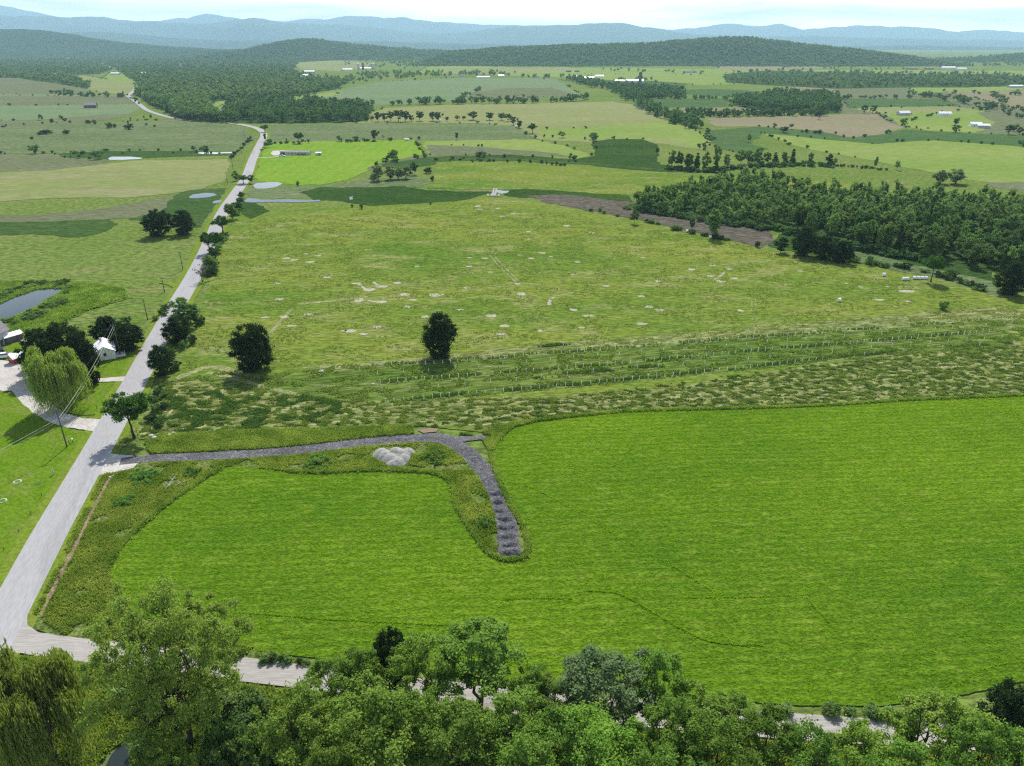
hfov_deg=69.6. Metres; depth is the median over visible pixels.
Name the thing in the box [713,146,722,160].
tree
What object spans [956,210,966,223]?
tree
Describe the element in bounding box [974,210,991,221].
tree
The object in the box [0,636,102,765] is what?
willow tree
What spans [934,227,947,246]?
tree
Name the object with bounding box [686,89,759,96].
field
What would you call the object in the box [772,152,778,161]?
conifer tree
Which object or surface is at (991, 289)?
field
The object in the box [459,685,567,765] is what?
tree
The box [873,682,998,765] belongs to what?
tree
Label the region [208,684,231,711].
shrub
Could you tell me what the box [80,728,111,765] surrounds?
grass
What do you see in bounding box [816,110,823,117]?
tree
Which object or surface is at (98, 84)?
field
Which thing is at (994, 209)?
tree
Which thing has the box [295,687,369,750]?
tree
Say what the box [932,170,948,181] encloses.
tree
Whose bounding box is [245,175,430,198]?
field
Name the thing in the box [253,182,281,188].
pond water
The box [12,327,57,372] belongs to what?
tree
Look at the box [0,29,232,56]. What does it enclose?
hills
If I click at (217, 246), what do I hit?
shrub
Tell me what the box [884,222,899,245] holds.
tree
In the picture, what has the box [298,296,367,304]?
cut track
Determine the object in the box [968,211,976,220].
conifer tree
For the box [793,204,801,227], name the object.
tree
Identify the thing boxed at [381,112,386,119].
tree
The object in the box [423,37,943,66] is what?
hill
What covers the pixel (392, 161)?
field
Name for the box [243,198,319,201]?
stream water
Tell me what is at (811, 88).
field
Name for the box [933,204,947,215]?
tree
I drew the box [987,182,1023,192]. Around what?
field
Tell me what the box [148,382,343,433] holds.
dark tussocks
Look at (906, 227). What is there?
tree
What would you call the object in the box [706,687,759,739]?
tree
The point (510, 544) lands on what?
stone heap
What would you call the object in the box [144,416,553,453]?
bank grass
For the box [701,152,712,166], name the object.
tree
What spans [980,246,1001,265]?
tree
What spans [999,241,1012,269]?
conifer tree
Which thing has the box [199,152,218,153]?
pond water
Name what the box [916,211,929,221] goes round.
tree
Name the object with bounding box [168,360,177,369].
shrub
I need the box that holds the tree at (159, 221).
[139,209,172,236]
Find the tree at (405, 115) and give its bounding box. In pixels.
[398,111,409,121]
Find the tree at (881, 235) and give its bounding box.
[875,223,886,245]
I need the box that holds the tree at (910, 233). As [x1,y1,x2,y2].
[905,221,922,247]
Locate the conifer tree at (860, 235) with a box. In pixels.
[856,228,864,242]
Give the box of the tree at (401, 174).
[394,167,404,178]
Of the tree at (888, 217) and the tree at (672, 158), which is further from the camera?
the tree at (672, 158)
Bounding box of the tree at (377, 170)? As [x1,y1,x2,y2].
[371,165,384,180]
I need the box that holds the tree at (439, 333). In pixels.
[418,311,458,359]
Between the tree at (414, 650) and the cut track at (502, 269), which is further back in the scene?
the cut track at (502, 269)
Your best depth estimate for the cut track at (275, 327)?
258.79 m
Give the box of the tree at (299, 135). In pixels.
[293,132,303,141]
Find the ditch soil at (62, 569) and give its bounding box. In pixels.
[39,478,109,616]
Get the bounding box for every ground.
[0,50,1023,750]
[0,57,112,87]
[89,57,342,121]
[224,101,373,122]
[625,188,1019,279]
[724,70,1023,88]
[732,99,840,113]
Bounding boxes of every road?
[0,86,267,655]
[0,367,99,430]
[11,615,70,653]
[15,632,1023,750]
[98,376,124,381]
[99,453,136,474]
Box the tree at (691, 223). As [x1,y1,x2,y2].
[690,218,695,227]
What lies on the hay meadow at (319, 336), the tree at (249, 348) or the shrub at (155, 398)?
the tree at (249, 348)
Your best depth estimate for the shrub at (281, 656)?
117.30 m
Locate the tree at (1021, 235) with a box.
[1015,227,1023,248]
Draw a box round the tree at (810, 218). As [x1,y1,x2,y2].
[804,212,815,231]
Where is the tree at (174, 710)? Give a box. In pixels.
[72,571,258,750]
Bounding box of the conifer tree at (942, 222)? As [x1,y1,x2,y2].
[936,219,944,229]
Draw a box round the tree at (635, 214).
[630,209,639,222]
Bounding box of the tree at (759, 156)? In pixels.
[754,147,763,161]
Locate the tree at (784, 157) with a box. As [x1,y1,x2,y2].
[781,152,789,161]
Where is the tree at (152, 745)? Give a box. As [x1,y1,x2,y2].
[129,722,203,765]
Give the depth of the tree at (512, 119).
884.38 m
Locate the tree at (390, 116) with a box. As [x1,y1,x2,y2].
[387,111,393,119]
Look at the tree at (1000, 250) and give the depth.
324.80 m
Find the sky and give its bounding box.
[0,0,1023,31]
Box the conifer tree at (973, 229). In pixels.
[969,225,975,233]
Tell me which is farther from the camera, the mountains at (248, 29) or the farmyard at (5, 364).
the mountains at (248, 29)
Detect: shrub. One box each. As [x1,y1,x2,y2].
[20,314,33,319]
[22,279,34,283]
[27,314,43,318]
[40,129,52,133]
[54,298,68,302]
[106,681,131,701]
[122,123,133,129]
[123,316,130,322]
[126,739,145,757]
[139,728,162,744]
[143,413,157,421]
[149,418,164,427]
[150,403,160,411]
[151,396,161,402]
[152,388,161,395]
[158,391,169,397]
[159,402,167,408]
[161,302,171,309]
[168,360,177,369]
[168,360,181,370]
[178,340,186,348]
[185,334,197,344]
[194,316,205,323]
[195,315,203,324]
[197,745,227,765]
[198,715,229,749]
[199,737,226,755]
[202,266,213,275]
[206,719,248,765]
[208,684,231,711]
[210,242,223,247]
[210,265,218,274]
[213,690,246,718]
[218,233,226,242]
[220,703,251,731]
[228,691,271,718]
[235,748,267,765]
[236,683,269,712]
[237,192,244,197]
[237,650,244,657]
[237,716,280,765]
[245,699,270,719]
[247,722,259,735]
[257,652,268,665]
[265,650,277,663]
[277,651,285,661]
[278,654,291,665]
[296,656,302,664]
[301,658,308,665]
[423,167,431,172]
[715,235,724,239]
[776,700,796,719]
[821,700,843,718]
[824,701,839,716]
[843,703,856,715]
[851,256,860,261]
[861,703,878,719]
[863,701,883,722]
[864,255,873,263]
[878,262,890,266]
[882,705,895,711]
[900,263,913,269]
[937,271,947,277]
[939,300,949,309]
[946,269,960,274]
[949,271,957,278]
[955,276,964,282]
[961,279,970,284]
[972,286,986,290]
[977,283,987,288]
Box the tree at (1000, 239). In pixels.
[993,236,1009,259]
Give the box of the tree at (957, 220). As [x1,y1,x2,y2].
[948,215,962,231]
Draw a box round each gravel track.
[119,433,519,554]
[450,435,485,443]
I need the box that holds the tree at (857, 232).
[854,224,862,240]
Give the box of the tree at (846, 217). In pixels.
[832,209,849,224]
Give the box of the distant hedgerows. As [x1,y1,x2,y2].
[0,74,1023,261]
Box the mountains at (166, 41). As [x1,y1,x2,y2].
[67,32,1023,49]
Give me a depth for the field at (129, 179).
534.64 m
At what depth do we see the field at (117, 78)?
2067.89 m
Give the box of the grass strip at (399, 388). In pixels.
[209,319,1013,403]
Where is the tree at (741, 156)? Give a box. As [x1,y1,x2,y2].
[733,150,747,163]
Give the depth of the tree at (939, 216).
383.70 m
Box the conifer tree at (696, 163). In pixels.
[693,153,700,167]
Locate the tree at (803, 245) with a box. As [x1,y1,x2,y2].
[790,225,816,256]
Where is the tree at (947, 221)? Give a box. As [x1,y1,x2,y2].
[944,214,952,233]
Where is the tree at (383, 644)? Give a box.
[366,625,409,690]
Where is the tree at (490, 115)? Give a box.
[486,112,493,119]
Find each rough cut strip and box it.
[139,345,1023,437]
[301,306,1023,371]
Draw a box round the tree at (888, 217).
[884,212,896,225]
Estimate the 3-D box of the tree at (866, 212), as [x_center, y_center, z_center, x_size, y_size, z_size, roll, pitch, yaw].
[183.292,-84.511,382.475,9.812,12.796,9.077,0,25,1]
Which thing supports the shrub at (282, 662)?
on the verge
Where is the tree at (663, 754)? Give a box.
[616,736,708,765]
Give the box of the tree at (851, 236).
[845,225,857,241]
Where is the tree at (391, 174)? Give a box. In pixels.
[385,166,394,179]
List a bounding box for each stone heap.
[487,490,501,495]
[490,499,505,504]
[493,508,509,512]
[496,515,514,521]
[496,533,516,538]
[497,524,515,529]
[499,548,521,555]
[501,542,517,547]
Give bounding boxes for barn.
[0,321,9,346]
[83,102,97,107]
[626,79,643,81]
[684,70,696,72]
[938,66,955,68]
[969,122,982,126]
[975,124,990,127]
[1007,85,1023,87]
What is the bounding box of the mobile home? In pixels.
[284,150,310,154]
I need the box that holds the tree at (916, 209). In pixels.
[905,206,922,220]
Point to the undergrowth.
(110, 722)
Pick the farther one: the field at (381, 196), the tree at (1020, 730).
the field at (381, 196)
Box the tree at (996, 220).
[984,218,1004,232]
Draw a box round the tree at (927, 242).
[917,230,940,255]
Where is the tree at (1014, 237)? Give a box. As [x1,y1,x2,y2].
[1003,231,1023,258]
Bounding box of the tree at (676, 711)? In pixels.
[625,689,724,765]
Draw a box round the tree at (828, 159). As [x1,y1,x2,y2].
[825,153,832,162]
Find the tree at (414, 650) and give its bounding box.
[387,629,462,701]
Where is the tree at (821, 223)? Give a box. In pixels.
[817,216,828,233]
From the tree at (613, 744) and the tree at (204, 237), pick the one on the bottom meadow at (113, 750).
the tree at (613, 744)
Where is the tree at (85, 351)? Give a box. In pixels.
[63,329,101,386]
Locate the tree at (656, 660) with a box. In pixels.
[632,645,695,732]
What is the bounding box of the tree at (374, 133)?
[371,130,379,138]
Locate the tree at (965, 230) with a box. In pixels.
[959,225,971,242]
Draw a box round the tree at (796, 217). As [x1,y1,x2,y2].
[792,205,807,231]
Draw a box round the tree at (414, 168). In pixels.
[409,162,418,174]
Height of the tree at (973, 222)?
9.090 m
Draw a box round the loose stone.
[131,436,518,549]
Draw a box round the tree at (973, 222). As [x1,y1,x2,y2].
[963,218,981,229]
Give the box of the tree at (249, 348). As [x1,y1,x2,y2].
[226,322,275,372]
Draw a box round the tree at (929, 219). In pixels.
[917,214,938,230]
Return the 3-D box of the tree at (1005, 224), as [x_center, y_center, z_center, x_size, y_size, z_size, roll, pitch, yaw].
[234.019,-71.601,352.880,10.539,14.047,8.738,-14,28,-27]
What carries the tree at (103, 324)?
on the ground at (132, 258)
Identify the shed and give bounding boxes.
[3,329,22,343]
[6,351,21,363]
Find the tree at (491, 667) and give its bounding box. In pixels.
[427,614,530,706]
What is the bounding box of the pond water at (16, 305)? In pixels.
[0,288,61,318]
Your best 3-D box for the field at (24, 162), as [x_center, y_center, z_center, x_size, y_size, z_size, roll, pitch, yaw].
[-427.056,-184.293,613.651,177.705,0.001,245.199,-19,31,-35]
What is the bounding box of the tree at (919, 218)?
[915,215,922,227]
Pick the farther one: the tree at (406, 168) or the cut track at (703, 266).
the tree at (406, 168)
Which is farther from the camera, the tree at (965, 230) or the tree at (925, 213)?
the tree at (925, 213)
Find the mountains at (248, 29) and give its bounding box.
[0,15,1023,46]
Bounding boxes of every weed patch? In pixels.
[111,494,134,506]
[128,465,159,484]
[183,465,202,477]
[301,452,334,470]
[420,447,446,464]
[469,515,496,526]
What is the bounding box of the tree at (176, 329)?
[156,315,190,343]
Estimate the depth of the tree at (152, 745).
94.00 m
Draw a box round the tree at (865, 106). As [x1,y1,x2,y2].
[861,105,868,112]
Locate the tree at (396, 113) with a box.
[392,110,403,121]
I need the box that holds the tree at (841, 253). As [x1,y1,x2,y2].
[829,240,855,262]
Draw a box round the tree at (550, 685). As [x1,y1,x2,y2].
[521,671,583,736]
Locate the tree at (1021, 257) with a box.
[1013,249,1023,262]
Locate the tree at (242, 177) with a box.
[234,175,251,183]
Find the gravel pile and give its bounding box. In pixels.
[373,447,414,465]
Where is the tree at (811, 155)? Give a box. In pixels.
[808,152,813,160]
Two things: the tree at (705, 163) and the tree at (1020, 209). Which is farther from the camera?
the tree at (705, 163)
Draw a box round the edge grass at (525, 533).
[104,391,1023,567]
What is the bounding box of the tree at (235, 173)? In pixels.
[230,170,238,179]
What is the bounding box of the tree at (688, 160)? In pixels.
[684,153,693,165]
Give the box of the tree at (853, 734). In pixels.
[808,714,907,765]
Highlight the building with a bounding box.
[110,72,120,74]
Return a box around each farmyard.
[0,360,29,390]
[271,150,284,154]
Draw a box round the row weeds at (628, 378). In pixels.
[372,318,1012,398]
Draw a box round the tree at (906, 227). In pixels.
[903,223,915,243]
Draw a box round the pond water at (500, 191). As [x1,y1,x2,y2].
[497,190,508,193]
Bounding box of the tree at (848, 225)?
[845,212,852,229]
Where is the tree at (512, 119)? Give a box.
[510,117,518,123]
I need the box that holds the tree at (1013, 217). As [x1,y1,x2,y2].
[1005,214,1022,230]
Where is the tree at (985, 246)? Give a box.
[980,242,993,260]
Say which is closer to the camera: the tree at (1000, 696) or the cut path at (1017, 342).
the tree at (1000, 696)
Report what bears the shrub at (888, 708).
on the side road at (274, 673)
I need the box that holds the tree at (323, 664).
[304,648,363,702]
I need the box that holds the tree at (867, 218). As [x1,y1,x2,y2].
[862,214,879,229]
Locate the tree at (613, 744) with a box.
[554,694,642,765]
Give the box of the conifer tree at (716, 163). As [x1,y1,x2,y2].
[712,157,718,171]
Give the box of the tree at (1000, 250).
[994,243,1015,261]
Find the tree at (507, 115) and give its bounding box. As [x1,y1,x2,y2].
[504,113,511,121]
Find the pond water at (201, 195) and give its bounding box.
[189,193,215,197]
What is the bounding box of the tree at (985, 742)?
[935,712,1023,765]
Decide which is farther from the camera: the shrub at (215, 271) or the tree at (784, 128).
the tree at (784, 128)
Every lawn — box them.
[0,391,83,567]
[5,341,24,360]
[48,382,114,414]
[93,343,137,377]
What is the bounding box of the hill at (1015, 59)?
[945,54,1023,61]
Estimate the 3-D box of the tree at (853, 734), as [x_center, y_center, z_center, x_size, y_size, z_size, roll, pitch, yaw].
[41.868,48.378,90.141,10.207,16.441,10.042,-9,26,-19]
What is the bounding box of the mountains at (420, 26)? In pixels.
[0,5,1023,40]
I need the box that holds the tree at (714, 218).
[706,208,722,237]
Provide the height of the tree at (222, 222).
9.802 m
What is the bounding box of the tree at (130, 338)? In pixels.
[107,322,144,351]
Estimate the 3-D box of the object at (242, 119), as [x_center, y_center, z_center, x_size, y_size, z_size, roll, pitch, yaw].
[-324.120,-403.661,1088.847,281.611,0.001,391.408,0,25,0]
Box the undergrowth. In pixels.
[2,653,996,765]
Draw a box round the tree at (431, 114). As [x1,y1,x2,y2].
[429,112,435,119]
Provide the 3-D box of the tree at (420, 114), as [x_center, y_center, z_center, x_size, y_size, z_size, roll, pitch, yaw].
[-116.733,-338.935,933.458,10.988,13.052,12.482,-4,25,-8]
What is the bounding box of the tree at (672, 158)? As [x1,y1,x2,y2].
[667,150,675,164]
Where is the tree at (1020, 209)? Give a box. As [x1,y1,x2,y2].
[1014,207,1023,221]
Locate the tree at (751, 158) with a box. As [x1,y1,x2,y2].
[744,150,756,161]
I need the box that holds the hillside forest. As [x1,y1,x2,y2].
[176,35,1023,66]
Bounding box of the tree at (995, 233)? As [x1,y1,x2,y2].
[988,229,1001,243]
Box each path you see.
[159,282,175,287]
[1003,313,1023,361]
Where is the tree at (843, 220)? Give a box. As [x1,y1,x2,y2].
[831,208,846,225]
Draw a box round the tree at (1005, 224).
[993,219,1012,236]
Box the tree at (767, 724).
[725,700,812,765]
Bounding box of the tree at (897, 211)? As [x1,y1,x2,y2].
[892,207,900,224]
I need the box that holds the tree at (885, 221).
[879,218,888,232]
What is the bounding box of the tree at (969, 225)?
[960,223,972,230]
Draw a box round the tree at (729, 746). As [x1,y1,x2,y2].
[673,714,770,765]
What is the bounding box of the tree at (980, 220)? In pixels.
[972,216,986,232]
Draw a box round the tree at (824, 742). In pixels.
[761,713,853,765]
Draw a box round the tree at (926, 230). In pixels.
[916,225,938,249]
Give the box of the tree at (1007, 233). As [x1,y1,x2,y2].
[1000,229,1017,244]
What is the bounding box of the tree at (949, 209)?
[940,204,958,216]
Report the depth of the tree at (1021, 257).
305.77 m
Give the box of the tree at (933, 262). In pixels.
[921,253,946,281]
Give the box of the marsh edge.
[17,279,132,341]
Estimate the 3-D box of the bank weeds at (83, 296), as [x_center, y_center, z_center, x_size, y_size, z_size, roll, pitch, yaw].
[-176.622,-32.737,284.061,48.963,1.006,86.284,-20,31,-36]
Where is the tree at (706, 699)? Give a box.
[659,676,732,740]
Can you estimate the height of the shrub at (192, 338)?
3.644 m
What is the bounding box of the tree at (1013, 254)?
[1007,245,1023,268]
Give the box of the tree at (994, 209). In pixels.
[983,204,1002,219]
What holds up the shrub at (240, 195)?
on the road shoulder
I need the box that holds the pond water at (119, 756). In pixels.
[106,743,131,765]
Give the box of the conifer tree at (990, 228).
[987,221,993,233]
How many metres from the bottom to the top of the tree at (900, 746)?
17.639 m
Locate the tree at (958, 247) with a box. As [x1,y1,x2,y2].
[953,234,972,256]
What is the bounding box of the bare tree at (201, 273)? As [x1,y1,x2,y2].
[192,264,209,281]
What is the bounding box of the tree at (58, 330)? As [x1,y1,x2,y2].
[37,320,85,356]
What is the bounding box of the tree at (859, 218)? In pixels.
[849,214,864,231]
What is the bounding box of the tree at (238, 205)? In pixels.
[232,201,241,208]
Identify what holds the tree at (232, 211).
on the hay meadow at (319, 336)
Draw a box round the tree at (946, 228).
[941,224,952,250]
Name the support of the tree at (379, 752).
on the bottom meadow at (113, 750)
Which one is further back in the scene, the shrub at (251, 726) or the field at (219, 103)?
the field at (219, 103)
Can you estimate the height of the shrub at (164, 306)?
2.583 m
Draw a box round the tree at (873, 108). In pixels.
[870,105,877,112]
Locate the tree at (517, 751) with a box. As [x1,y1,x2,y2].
[491,726,560,765]
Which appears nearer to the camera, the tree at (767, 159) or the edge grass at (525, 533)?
the edge grass at (525, 533)
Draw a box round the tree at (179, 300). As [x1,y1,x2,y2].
[171,296,194,307]
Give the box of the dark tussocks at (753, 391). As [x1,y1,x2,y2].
[379,345,1023,430]
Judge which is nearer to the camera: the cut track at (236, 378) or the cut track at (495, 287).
the cut track at (236, 378)
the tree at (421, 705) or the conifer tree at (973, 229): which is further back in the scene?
the conifer tree at (973, 229)
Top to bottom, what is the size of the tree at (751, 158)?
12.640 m
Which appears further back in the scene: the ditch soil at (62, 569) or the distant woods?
the distant woods
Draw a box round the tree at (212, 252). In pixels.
[206,246,218,258]
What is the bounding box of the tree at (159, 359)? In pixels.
[146,344,172,376]
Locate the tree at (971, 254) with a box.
[965,245,984,266]
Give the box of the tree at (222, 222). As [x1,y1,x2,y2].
[210,215,232,232]
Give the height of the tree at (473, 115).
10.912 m
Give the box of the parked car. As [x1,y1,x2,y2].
[0,352,11,357]
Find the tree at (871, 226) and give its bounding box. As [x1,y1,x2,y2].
[858,220,877,243]
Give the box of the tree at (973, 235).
[960,233,986,244]
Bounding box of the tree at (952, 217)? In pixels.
[948,214,957,241]
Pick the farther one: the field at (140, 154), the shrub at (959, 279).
the field at (140, 154)
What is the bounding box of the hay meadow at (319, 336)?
[136,197,1023,438]
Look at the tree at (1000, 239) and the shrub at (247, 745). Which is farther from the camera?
the tree at (1000, 239)
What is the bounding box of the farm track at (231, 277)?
[204,275,261,281]
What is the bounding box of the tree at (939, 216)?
[932,211,941,221]
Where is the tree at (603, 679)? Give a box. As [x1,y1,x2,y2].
[556,643,657,743]
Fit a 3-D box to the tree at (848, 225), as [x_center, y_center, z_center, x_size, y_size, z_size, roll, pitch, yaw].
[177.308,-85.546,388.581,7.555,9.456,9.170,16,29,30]
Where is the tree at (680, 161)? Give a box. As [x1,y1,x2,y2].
[675,151,684,164]
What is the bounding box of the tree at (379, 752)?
[322,669,416,765]
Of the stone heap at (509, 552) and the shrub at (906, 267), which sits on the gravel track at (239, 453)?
the stone heap at (509, 552)
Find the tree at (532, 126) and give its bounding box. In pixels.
[527,123,537,132]
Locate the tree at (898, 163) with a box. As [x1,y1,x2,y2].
[894,160,900,167]
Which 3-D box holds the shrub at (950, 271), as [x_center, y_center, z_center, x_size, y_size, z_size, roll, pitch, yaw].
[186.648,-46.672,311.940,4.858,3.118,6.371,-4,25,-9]
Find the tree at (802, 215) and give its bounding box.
[798,207,817,225]
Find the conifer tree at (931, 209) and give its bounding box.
[929,204,934,214]
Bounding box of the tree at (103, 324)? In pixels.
[87,315,120,339]
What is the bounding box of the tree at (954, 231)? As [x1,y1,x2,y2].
[949,224,961,250]
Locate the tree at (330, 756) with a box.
[299,730,371,765]
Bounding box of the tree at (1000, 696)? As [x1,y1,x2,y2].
[976,676,1023,728]
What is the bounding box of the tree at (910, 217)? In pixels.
[895,212,917,236]
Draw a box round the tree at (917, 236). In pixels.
[912,225,928,250]
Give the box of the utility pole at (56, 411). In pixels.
[53,409,67,446]
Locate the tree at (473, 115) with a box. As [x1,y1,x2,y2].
[468,111,477,117]
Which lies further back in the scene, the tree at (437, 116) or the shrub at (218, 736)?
the tree at (437, 116)
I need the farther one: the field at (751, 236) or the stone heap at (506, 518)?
the field at (751, 236)
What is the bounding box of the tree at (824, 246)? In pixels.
[810,236,836,259]
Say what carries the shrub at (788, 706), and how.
on the side road at (274, 673)
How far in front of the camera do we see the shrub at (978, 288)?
294.30 m
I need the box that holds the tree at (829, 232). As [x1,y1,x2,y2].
[824,221,835,236]
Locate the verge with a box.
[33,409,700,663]
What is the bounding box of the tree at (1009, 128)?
[1005,125,1014,133]
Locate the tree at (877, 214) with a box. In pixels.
[869,210,879,217]
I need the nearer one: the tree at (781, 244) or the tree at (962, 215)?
the tree at (781, 244)
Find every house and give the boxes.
[93,337,125,360]
[896,111,910,115]
[937,111,951,115]
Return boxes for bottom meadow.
[19,655,980,765]
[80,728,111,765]
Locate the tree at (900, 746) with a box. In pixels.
[862,737,954,765]
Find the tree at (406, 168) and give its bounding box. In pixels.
[397,165,412,178]
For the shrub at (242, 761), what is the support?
on the bottom meadow at (113, 750)
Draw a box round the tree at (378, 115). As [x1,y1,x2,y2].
[374,112,381,119]
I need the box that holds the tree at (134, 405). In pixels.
[99,391,153,437]
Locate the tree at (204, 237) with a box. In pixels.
[199,232,217,246]
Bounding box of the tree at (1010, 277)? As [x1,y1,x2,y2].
[992,260,1023,295]
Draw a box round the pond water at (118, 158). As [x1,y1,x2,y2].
[108,157,140,159]
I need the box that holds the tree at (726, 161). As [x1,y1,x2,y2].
[723,154,730,165]
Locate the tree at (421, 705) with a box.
[381,685,470,765]
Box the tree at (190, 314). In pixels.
[170,303,200,319]
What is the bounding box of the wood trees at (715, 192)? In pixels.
[632,166,1023,225]
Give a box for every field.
[0,78,88,93]
[0,94,143,120]
[0,95,135,105]
[0,114,135,125]
[0,120,254,154]
[0,154,112,172]
[0,159,230,200]
[0,196,172,221]
[0,220,117,236]
[58,151,228,158]
[79,76,135,93]
[100,73,134,82]
[110,396,1023,705]
[130,188,225,226]
[212,91,341,108]
[214,78,580,110]
[238,202,268,217]
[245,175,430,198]
[253,140,421,184]
[267,123,537,141]
[296,60,371,70]
[299,186,491,205]
[343,101,710,148]
[367,154,438,170]
[381,156,697,172]
[421,66,1023,84]
[422,139,591,158]
[424,144,568,157]
[427,161,853,195]
[440,67,575,72]
[470,88,573,97]
[473,139,720,172]
[502,189,632,201]
[527,194,773,247]
[540,120,710,147]
[562,80,687,85]
[566,74,718,79]
[629,98,731,107]
[636,108,760,113]
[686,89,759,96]
[707,114,904,136]
[708,127,1023,152]
[715,66,822,69]
[762,133,1023,182]
[768,234,997,289]
[788,86,834,92]
[833,87,1023,134]
[843,99,959,107]
[849,252,1002,297]
[856,106,978,113]
[885,110,994,132]
[906,86,1023,92]
[947,91,1023,110]
[977,111,1023,132]
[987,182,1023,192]
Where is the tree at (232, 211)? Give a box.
[223,203,239,218]
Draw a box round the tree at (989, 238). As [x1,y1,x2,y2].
[974,233,998,249]
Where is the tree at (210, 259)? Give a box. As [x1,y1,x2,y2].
[202,255,217,266]
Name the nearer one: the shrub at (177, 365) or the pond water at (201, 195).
the shrub at (177, 365)
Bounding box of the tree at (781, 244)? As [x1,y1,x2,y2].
[773,236,789,252]
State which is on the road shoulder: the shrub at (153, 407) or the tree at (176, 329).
the tree at (176, 329)
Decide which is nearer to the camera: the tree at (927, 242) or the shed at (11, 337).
the shed at (11, 337)
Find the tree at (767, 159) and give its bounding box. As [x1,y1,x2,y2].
[763,152,771,161]
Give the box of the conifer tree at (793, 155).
[789,149,795,162]
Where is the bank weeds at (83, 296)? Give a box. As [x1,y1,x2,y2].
[0,279,128,339]
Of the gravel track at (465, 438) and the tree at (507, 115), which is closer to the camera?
the gravel track at (465, 438)
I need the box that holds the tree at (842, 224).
[834,212,845,236]
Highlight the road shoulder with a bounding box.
[0,122,270,656]
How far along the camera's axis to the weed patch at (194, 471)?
168.59 m
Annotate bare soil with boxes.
[261,205,913,334]
[418,428,437,432]
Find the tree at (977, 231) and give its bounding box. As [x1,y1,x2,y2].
[972,227,982,237]
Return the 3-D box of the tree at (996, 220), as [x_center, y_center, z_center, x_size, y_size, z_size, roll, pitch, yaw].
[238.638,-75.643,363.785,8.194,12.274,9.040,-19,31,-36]
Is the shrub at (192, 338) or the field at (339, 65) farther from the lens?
the field at (339, 65)
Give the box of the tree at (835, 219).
[827,213,840,236]
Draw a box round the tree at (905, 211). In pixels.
[894,208,916,220]
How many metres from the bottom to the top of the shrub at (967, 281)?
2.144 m
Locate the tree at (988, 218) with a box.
[982,215,993,234]
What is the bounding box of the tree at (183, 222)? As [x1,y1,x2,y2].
[170,209,195,235]
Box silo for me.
[638,72,641,82]
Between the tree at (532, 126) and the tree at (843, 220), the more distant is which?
the tree at (532, 126)
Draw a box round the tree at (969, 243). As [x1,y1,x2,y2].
[959,238,976,261]
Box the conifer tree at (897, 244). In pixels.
[893,224,903,249]
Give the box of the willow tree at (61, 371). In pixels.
[21,342,92,416]
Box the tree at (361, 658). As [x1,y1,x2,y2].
[324,646,406,710]
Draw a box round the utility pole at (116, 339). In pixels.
[110,325,120,354]
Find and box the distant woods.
[0,55,1023,121]
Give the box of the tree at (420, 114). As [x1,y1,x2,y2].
[416,111,423,119]
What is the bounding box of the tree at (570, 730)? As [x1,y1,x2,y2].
[527,703,609,765]
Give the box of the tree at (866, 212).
[859,209,875,221]
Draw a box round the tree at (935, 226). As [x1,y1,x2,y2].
[930,220,938,235]
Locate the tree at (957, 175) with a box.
[939,169,967,183]
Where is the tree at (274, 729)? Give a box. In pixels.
[243,669,347,765]
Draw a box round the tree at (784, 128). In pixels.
[779,126,788,131]
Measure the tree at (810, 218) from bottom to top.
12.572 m
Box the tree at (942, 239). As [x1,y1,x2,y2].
[932,233,948,253]
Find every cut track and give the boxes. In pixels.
[173,365,251,378]
[206,371,298,394]
[266,308,293,337]
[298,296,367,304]
[320,354,458,368]
[446,284,544,292]
[479,360,1013,420]
[489,255,515,281]
[493,255,518,280]
[533,379,1007,411]
[597,259,798,276]
[751,301,755,337]
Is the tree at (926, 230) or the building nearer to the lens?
the tree at (926, 230)
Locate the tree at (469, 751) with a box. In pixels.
[412,695,509,765]
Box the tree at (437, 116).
[434,112,443,121]
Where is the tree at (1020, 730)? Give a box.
[977,725,1023,765]
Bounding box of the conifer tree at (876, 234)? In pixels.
[873,220,880,241]
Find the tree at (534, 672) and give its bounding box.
[501,660,560,713]
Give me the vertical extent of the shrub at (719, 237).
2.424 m
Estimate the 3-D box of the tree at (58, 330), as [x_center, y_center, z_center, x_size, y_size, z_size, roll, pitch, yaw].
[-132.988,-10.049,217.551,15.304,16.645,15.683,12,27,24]
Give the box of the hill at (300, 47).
[186,39,444,59]
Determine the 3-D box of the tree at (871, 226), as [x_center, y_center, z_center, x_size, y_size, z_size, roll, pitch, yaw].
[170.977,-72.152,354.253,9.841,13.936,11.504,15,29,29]
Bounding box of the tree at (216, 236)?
[209,232,221,247]

